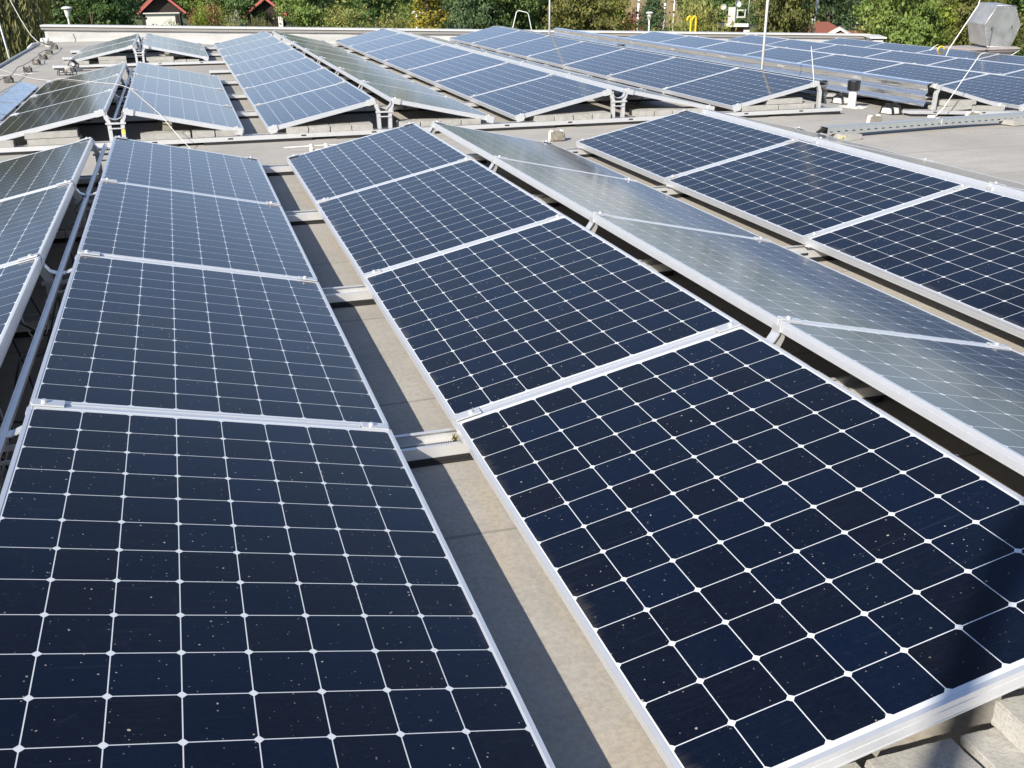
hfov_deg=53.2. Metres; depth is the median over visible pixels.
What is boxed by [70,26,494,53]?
mounting rail
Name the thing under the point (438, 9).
broadleaf tree
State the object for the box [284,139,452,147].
conductor wire
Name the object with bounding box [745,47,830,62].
solar module
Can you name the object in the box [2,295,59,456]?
solar cable
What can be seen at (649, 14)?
street lamp
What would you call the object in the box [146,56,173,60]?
concrete paver
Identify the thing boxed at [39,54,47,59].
wire holder
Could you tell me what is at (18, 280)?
solar module
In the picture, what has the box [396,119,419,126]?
concrete paver
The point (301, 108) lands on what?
solar module
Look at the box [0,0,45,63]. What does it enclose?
weeping willow
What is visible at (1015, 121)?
concrete paver
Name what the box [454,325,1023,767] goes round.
solar module
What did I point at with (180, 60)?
concrete paver
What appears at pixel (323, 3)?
conifer
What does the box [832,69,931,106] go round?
wind deflector
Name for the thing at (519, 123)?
mounting rail
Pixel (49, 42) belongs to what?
wire holder
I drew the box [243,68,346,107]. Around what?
solar module
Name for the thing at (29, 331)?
solar cable
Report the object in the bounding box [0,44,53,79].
conductor wire
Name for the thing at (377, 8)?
broadleaf tree
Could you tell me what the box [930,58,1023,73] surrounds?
solar module
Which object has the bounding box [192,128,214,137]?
concrete paver
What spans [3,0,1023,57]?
ground
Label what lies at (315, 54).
solar module
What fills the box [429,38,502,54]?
solar module
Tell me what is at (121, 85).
draped rope
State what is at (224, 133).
concrete paver
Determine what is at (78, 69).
concrete paver
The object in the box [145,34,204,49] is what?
solar module
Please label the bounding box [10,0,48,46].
guy rope
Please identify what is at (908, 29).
broadleaf tree
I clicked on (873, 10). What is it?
broadleaf tree
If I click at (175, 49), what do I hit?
solar module
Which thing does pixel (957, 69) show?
solar module
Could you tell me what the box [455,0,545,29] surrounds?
broadleaf tree
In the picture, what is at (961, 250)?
solar module
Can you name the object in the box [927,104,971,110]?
concrete paver
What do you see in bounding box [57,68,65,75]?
plastic bracket
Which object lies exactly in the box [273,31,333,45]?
solar module
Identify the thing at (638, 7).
pole
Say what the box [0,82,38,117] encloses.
module
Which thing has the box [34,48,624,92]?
mounting rail
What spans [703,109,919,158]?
solar module
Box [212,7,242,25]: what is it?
shrub
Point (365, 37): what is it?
solar module
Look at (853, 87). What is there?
vent pipe
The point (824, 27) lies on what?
red roof house
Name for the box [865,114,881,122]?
wire holder
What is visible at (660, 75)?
solar module
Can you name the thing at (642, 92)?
solar module
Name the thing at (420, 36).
solar module
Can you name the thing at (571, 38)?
wind deflector
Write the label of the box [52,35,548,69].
mounting rail
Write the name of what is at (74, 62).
plastic bracket
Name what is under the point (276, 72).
solar module
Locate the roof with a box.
[0,41,1023,767]
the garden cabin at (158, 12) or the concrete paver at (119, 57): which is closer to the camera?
the concrete paver at (119, 57)
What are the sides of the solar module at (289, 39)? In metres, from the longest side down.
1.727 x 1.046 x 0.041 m
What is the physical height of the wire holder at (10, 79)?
0.093 m
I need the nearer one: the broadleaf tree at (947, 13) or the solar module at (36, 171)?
the solar module at (36, 171)
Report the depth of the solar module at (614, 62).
14.65 m
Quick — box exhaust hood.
[944,2,1020,54]
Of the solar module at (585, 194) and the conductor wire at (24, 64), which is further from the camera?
the conductor wire at (24, 64)
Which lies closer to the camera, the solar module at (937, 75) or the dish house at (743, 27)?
the solar module at (937, 75)
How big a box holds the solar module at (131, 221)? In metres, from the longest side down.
1.727 x 1.046 x 0.040 m
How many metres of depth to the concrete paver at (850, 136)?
9.37 m
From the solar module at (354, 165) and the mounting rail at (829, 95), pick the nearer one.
the solar module at (354, 165)
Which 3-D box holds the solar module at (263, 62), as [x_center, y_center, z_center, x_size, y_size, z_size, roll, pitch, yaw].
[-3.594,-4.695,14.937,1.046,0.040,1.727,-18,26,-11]
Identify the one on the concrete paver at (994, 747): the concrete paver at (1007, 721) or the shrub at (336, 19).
the concrete paver at (1007, 721)
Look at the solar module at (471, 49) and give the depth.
15.86 m
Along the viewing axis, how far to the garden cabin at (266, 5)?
82.76 m
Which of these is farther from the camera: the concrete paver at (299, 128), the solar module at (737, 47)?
the solar module at (737, 47)
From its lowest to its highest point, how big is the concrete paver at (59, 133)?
0.056 m
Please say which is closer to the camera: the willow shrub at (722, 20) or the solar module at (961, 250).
the solar module at (961, 250)
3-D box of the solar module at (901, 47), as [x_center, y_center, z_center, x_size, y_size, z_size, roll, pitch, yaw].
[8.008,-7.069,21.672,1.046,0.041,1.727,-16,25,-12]
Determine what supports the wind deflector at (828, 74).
attached to the mounting rail
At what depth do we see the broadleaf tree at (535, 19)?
56.08 m
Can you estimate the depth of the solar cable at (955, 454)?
3.00 m
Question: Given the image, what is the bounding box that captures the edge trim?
[0,44,38,66]
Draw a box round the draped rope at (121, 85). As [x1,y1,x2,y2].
[0,69,190,148]
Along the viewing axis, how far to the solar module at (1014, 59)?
18.98 m
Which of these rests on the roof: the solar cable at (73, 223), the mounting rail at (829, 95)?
the mounting rail at (829, 95)
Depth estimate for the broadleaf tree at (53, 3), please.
52.23 m
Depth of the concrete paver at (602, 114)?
10.33 m
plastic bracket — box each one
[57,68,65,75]
[66,68,77,74]
[67,60,78,67]
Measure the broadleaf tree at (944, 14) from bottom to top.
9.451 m
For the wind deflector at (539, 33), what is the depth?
19.41 m
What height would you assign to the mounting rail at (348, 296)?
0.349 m
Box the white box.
[40,38,48,41]
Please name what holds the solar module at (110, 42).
on the mounting rail at (174, 55)
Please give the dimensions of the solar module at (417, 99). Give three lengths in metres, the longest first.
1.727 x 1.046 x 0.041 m
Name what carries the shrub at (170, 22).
on the ground
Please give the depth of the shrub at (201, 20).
62.79 m
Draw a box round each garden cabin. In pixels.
[137,0,185,25]
[242,0,288,26]
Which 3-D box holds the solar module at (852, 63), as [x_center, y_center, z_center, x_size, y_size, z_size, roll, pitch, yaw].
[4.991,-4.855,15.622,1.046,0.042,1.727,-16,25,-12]
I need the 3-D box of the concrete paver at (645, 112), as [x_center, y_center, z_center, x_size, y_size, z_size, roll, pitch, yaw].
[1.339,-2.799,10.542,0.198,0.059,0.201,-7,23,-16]
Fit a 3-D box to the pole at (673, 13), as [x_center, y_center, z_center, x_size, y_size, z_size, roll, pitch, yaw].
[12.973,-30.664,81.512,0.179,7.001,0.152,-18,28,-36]
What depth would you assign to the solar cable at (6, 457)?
3.11 m
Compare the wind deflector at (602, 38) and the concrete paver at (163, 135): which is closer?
the concrete paver at (163, 135)
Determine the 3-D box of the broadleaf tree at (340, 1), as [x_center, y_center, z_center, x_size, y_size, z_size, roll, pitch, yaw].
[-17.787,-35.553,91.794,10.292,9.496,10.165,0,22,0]
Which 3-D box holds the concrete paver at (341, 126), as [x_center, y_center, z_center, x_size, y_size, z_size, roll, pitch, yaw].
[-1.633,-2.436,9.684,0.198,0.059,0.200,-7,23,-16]
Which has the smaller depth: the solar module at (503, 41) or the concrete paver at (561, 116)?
the concrete paver at (561, 116)
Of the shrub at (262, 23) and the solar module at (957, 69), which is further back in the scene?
the shrub at (262, 23)
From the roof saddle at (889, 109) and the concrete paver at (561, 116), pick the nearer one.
the concrete paver at (561, 116)
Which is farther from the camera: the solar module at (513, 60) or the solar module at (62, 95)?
the solar module at (513, 60)
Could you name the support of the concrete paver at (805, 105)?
on the mounting rail at (519, 123)
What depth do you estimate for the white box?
22.15 m
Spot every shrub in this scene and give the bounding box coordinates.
[152,18,183,25]
[187,0,211,25]
[187,0,225,25]
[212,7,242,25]
[224,3,238,25]
[316,0,384,27]
[373,5,412,27]
[375,3,410,27]
[393,0,425,27]
[652,0,754,31]
[670,0,736,31]
[854,0,936,45]
[914,25,932,46]
[922,0,943,46]
[1012,43,1023,55]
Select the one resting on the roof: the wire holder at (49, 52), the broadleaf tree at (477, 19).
the wire holder at (49, 52)
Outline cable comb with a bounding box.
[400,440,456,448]
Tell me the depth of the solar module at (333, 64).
13.66 m
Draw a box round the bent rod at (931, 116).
[927,53,983,117]
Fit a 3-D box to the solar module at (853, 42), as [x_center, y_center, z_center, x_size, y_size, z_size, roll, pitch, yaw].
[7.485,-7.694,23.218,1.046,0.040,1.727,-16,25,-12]
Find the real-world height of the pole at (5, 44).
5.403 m
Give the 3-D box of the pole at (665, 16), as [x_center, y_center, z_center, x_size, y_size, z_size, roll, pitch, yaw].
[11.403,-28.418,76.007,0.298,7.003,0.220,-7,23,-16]
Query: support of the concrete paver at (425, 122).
on the mounting rail at (519, 123)
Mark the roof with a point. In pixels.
(582, 715)
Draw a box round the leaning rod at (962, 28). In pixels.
[946,0,979,55]
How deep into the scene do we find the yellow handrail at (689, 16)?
27.49 m
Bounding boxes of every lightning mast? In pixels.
[549,0,550,33]
[761,0,768,69]
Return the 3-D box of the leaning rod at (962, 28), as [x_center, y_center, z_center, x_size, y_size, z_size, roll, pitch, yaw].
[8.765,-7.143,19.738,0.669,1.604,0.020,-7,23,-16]
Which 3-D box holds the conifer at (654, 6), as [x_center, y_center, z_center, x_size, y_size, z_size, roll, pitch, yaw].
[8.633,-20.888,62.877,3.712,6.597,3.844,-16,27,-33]
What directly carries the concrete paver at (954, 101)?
on the concrete paver at (955, 108)
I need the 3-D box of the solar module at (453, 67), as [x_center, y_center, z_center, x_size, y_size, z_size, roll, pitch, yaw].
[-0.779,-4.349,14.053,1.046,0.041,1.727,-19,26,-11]
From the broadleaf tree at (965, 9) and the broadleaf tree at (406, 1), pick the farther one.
the broadleaf tree at (406, 1)
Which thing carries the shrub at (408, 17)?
on the ground
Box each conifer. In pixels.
[286,0,339,26]
[601,0,631,30]
[633,0,669,30]
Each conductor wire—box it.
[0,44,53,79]
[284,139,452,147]
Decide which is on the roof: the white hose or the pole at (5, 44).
the white hose
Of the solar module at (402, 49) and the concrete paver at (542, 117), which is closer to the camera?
the concrete paver at (542, 117)
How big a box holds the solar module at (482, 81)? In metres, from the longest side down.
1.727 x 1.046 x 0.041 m
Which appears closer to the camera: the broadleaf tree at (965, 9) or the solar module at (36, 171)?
the solar module at (36, 171)
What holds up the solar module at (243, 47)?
on the mounting rail at (174, 55)
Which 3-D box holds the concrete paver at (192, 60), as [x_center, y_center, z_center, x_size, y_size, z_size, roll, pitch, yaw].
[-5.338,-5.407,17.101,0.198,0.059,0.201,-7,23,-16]
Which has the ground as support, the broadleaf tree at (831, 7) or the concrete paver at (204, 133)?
the broadleaf tree at (831, 7)
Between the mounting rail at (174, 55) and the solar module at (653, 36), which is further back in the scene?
the solar module at (653, 36)
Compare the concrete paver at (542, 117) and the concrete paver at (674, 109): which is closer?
the concrete paver at (542, 117)
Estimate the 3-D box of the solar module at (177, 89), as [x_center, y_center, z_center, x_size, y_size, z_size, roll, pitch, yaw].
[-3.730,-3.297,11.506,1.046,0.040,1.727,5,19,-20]
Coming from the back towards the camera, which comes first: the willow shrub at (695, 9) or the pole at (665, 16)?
the pole at (665, 16)
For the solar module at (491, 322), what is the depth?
3.97 m
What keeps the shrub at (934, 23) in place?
on the ground
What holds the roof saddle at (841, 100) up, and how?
on the roof
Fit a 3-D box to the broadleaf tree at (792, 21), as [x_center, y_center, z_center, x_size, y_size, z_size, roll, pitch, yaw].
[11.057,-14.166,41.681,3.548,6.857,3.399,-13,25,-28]
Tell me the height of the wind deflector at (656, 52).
0.253 m
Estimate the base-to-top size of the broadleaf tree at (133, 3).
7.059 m
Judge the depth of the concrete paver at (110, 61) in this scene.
16.66 m
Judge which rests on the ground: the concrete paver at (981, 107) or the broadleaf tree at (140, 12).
the broadleaf tree at (140, 12)
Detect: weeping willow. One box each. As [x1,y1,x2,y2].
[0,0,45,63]
[0,0,52,50]
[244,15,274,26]
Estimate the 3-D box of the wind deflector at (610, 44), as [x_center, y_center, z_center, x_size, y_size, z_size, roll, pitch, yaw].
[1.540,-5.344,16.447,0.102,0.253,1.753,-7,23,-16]
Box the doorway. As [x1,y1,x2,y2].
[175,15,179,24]
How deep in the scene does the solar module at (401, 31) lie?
20.46 m
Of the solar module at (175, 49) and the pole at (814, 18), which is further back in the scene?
the pole at (814, 18)
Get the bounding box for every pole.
[0,24,9,58]
[636,0,639,30]
[662,0,666,29]
[672,0,674,30]
[811,0,818,32]
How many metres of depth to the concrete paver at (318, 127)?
9.55 m
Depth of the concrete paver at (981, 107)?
11.50 m
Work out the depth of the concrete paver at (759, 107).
10.85 m
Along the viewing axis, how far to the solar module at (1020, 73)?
15.43 m
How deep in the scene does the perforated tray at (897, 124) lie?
9.84 m
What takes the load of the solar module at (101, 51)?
on the mounting rail at (174, 55)
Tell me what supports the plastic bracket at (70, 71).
on the roof
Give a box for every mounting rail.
[0,67,739,125]
[0,80,841,155]
[0,181,1005,338]
[0,316,1023,493]
[1,137,931,242]
[16,56,675,108]
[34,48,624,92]
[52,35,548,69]
[62,30,519,60]
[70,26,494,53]
[76,108,810,187]
[209,41,582,74]
[826,73,1002,99]
[902,83,1023,116]
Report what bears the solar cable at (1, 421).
attached to the mounting rail at (435, 454)
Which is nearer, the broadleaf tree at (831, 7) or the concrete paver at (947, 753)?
the concrete paver at (947, 753)
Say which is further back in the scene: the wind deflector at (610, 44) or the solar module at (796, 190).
the wind deflector at (610, 44)
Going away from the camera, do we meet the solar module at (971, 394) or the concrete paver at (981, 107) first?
the solar module at (971, 394)
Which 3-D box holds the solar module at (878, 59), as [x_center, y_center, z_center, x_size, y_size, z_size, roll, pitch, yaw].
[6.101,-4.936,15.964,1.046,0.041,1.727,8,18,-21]
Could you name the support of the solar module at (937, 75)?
on the mounting rail at (829, 95)
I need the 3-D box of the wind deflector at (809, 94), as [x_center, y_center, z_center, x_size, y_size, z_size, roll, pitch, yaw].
[3.108,-3.466,11.810,0.102,0.253,1.753,-7,23,-16]
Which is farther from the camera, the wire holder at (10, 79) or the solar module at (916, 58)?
the solar module at (916, 58)
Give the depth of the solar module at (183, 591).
2.15 m
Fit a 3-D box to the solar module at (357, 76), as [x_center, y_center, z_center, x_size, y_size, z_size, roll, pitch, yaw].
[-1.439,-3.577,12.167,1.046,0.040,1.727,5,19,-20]
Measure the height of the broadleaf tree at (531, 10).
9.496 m
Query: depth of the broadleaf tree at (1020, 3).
44.27 m
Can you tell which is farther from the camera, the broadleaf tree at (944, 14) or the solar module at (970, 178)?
the broadleaf tree at (944, 14)
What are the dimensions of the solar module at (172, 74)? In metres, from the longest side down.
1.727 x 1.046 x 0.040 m
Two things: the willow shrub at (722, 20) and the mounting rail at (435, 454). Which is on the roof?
the mounting rail at (435, 454)
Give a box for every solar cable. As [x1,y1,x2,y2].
[0,296,48,469]
[0,408,8,473]
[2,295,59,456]
[21,299,47,339]
[57,175,101,294]
[862,398,959,456]
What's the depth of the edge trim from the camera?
18.86 m
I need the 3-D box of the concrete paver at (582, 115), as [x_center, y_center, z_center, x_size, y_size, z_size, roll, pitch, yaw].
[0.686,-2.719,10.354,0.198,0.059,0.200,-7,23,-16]
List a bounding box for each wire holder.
[3,76,13,82]
[23,66,32,71]
[32,59,40,64]
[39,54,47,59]
[45,49,52,54]
[46,40,53,44]
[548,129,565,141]
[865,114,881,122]
[964,111,979,115]
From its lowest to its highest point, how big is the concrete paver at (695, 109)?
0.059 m
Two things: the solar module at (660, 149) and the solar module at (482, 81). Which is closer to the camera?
the solar module at (660, 149)
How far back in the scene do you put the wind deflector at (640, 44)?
18.12 m
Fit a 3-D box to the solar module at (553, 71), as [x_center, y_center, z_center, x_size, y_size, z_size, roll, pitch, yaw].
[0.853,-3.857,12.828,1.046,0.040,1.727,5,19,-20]
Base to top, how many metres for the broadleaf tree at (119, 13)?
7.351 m
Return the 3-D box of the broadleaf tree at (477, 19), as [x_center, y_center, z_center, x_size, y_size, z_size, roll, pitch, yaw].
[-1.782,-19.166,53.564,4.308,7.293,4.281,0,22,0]
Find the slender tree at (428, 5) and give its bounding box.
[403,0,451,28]
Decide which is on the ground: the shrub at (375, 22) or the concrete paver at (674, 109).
the shrub at (375, 22)
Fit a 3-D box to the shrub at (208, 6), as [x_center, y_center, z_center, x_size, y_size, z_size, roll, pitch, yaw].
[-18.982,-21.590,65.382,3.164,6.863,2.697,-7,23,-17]
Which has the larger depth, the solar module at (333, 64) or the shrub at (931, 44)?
the shrub at (931, 44)
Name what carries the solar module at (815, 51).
on the mounting rail
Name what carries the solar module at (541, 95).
on the mounting rail at (519, 123)
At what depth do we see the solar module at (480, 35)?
20.84 m
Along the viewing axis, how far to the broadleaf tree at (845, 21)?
68.47 m
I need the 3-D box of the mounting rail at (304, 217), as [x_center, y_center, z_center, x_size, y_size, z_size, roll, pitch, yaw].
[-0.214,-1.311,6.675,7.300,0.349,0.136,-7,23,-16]
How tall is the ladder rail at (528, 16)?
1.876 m
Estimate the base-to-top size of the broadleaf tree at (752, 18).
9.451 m
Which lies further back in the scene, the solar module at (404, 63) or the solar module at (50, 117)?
the solar module at (404, 63)
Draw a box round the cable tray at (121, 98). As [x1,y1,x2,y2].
[113,67,132,120]
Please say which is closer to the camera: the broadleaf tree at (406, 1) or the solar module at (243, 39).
the solar module at (243, 39)
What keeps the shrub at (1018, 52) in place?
on the ground
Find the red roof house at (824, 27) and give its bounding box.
[804,14,861,32]
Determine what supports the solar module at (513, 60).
on the mounting rail at (235, 83)
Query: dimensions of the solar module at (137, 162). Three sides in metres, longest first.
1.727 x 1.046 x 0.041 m
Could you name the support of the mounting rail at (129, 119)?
on the roof
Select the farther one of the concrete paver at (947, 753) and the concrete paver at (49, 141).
the concrete paver at (49, 141)
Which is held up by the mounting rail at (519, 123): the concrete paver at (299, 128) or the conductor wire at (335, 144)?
the concrete paver at (299, 128)
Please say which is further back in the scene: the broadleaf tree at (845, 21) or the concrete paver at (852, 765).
the broadleaf tree at (845, 21)
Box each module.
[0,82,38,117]
[0,89,114,140]
[0,138,93,200]
[0,182,74,265]
[0,256,42,366]
[0,404,554,767]
[12,74,121,113]
[30,253,388,426]
[33,63,126,94]
[70,39,136,60]
[77,180,317,281]
[78,33,138,52]
[100,137,280,205]
[122,89,243,133]
[130,74,232,105]
[134,62,223,88]
[143,39,208,59]
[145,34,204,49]
[214,31,272,50]
[218,36,280,56]
[222,42,291,66]
[228,49,306,77]
[234,57,322,92]
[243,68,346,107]
[253,82,376,131]
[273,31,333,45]
[281,36,347,51]
[286,123,468,208]
[291,42,365,59]
[304,49,386,69]
[315,158,563,282]
[319,57,411,81]
[335,29,398,48]
[337,67,445,95]
[348,33,417,54]
[360,81,494,120]
[363,215,737,428]
[364,38,443,63]
[383,45,470,72]
[391,28,455,42]
[406,53,507,84]
[409,33,474,47]
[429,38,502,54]
[432,122,628,178]
[434,62,550,100]
[449,26,517,44]
[454,45,539,63]
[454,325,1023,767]
[469,74,608,119]
[471,30,549,51]
[484,52,584,74]
[494,157,759,238]
[497,36,580,58]
[520,62,638,88]
[527,41,621,67]
[563,48,672,78]
[566,74,707,107]
[576,110,791,183]
[593,214,994,345]
[607,57,735,92]
[625,31,684,41]
[659,36,725,47]
[662,68,819,109]
[666,140,962,243]
[699,41,772,54]
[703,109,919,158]
[727,35,785,44]
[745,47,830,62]
[767,39,834,50]
[779,320,1023,475]
[789,48,841,54]
[800,54,901,71]
[805,186,1023,338]
[812,45,889,56]
[816,138,1023,189]
[822,38,881,46]
[845,55,912,63]
[864,63,985,84]
[867,42,934,52]
[867,51,954,64]
[913,63,998,74]
[918,48,994,58]
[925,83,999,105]
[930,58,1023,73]
[942,74,1023,108]
[978,54,1023,64]
[991,184,1023,199]
[1004,70,1023,77]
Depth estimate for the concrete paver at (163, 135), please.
9.19 m
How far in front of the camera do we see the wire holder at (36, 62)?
17.31 m
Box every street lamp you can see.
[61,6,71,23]
[646,12,652,30]
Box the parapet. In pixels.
[40,24,886,44]
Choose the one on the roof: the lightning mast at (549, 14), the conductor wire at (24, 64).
the lightning mast at (549, 14)
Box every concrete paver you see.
[0,138,16,147]
[24,127,78,139]
[27,134,81,145]
[64,67,82,71]
[76,60,89,64]
[98,55,126,60]
[99,59,126,63]
[140,129,190,140]
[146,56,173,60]
[174,59,186,61]
[187,59,198,61]
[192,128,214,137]
[215,129,237,136]
[285,124,307,133]
[306,123,329,132]
[328,122,351,131]
[349,121,372,130]
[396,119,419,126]
[417,118,440,126]
[437,117,460,125]
[457,117,480,124]
[529,113,553,121]
[549,112,572,120]
[568,111,591,119]
[586,110,610,118]
[629,108,653,116]
[648,108,671,115]
[667,107,689,113]
[684,106,706,112]
[740,103,778,111]
[760,96,802,104]
[777,101,814,109]
[831,132,861,140]
[839,762,860,767]
[864,738,981,767]
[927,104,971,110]
[936,97,975,105]
[960,727,1023,767]
[967,104,1003,110]
[991,695,1023,752]
[999,117,1023,125]
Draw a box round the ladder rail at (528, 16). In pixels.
[512,10,531,29]
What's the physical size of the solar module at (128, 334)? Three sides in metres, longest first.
1.727 x 1.046 x 0.041 m
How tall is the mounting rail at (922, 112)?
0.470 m
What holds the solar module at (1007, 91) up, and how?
on the mounting rail at (829, 95)
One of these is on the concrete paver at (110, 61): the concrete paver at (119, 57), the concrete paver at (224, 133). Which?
the concrete paver at (119, 57)
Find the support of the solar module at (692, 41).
on the mounting rail
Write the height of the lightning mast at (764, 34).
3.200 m
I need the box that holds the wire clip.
[309,143,326,151]
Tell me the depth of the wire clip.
8.88 m
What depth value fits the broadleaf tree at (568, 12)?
48.25 m
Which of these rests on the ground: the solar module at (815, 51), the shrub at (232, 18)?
the shrub at (232, 18)
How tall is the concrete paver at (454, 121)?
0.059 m
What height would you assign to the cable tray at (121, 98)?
0.020 m
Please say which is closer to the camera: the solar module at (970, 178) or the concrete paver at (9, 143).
the solar module at (970, 178)
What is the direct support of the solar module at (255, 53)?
on the mounting rail at (227, 71)
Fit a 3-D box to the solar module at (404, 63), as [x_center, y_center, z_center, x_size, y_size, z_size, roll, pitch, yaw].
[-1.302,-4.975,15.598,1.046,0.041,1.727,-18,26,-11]
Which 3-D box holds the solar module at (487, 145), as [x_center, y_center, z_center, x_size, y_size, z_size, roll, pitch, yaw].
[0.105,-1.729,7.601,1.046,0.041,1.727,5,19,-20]
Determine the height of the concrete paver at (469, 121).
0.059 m
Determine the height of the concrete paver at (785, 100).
0.056 m
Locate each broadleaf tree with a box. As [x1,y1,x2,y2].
[2,0,109,51]
[43,0,146,34]
[84,0,142,23]
[131,0,202,22]
[166,0,240,25]
[194,0,274,25]
[272,0,336,26]
[277,0,359,26]
[325,0,404,27]
[349,0,429,27]
[394,0,461,25]
[439,0,517,28]
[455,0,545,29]
[501,0,595,29]
[504,0,578,29]
[539,0,643,30]
[668,0,767,31]
[721,0,771,23]
[743,0,824,32]
[765,0,857,23]
[770,2,808,32]
[802,0,870,31]
[850,0,955,46]
[856,0,920,42]
[923,0,1020,47]
[934,0,1011,44]
[935,0,1023,55]
[1002,0,1023,54]
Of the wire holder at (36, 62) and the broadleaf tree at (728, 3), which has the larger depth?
the broadleaf tree at (728, 3)
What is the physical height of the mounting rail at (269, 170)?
0.349 m
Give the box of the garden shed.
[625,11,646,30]
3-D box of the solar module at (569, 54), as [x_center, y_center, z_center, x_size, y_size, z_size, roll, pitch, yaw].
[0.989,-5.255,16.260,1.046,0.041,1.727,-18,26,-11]
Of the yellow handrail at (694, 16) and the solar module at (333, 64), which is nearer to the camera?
the solar module at (333, 64)
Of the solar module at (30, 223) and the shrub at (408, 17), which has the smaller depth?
the solar module at (30, 223)
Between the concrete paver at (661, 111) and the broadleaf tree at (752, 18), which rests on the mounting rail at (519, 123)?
the concrete paver at (661, 111)
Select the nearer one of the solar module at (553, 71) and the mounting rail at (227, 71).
the solar module at (553, 71)
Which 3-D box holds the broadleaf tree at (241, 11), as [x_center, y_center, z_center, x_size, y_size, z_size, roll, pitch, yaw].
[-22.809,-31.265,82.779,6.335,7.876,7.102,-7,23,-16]
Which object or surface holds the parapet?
on the roof
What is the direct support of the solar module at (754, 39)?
on the mounting rail
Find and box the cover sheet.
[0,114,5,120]
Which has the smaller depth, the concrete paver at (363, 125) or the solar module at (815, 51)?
the concrete paver at (363, 125)
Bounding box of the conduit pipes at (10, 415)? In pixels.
[0,143,106,459]
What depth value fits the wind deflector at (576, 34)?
21.25 m
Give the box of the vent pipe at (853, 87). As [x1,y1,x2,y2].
[839,80,865,108]
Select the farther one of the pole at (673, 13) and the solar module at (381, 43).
the pole at (673, 13)
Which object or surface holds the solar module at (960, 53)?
on the mounting rail
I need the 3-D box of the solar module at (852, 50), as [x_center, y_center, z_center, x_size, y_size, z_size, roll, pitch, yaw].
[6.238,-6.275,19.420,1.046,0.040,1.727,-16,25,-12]
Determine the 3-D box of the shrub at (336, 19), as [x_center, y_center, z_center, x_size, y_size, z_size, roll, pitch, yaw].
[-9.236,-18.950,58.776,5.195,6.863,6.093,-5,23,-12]
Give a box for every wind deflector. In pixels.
[525,30,553,35]
[553,28,583,38]
[554,35,589,41]
[582,32,617,44]
[590,41,630,48]
[616,37,658,51]
[631,48,682,57]
[656,43,705,59]
[679,56,746,68]
[704,50,767,68]
[744,67,827,103]
[763,59,837,90]
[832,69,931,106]
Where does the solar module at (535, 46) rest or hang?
on the mounting rail at (227, 71)
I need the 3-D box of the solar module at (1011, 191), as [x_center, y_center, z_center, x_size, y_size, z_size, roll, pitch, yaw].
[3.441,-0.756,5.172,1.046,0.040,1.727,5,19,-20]
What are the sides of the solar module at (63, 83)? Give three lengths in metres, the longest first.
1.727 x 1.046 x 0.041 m
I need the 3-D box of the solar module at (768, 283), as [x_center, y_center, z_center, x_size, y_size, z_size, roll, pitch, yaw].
[1.150,-0.477,4.510,1.046,0.040,1.727,5,19,-20]
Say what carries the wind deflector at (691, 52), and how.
attached to the mounting rail
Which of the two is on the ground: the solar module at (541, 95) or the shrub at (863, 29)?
the shrub at (863, 29)
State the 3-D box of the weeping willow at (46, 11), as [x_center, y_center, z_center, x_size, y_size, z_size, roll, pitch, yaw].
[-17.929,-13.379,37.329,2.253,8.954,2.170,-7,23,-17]
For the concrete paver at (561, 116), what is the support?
on the mounting rail at (519, 123)
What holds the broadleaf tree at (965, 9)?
on the ground
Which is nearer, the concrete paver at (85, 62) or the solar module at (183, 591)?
the solar module at (183, 591)
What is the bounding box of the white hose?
[27,41,45,47]
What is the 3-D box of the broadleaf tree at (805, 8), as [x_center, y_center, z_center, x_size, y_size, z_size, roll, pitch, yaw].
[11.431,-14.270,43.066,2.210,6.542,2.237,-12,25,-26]
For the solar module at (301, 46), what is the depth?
16.75 m
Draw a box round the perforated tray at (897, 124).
[815,112,1023,133]
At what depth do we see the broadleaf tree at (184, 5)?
82.80 m
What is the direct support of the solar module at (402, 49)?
on the mounting rail at (227, 71)
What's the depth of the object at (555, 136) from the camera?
9.38 m
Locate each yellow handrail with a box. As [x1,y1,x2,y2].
[686,15,691,31]
[692,15,696,31]
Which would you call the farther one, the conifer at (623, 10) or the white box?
the conifer at (623, 10)
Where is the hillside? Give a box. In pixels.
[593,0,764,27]
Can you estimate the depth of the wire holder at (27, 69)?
16.01 m
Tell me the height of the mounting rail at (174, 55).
0.349 m
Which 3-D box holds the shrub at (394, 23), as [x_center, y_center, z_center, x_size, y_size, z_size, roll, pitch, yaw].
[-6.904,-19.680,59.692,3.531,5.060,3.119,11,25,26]
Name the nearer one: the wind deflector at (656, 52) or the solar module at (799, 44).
the wind deflector at (656, 52)
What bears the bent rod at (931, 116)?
on the roof
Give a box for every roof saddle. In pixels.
[830,93,848,104]
[879,102,902,114]
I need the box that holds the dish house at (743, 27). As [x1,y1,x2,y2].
[716,0,758,31]
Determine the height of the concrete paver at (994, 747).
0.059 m
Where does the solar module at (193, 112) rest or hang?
attached to the mounting rail at (129, 119)
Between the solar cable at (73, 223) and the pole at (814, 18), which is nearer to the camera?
the solar cable at (73, 223)

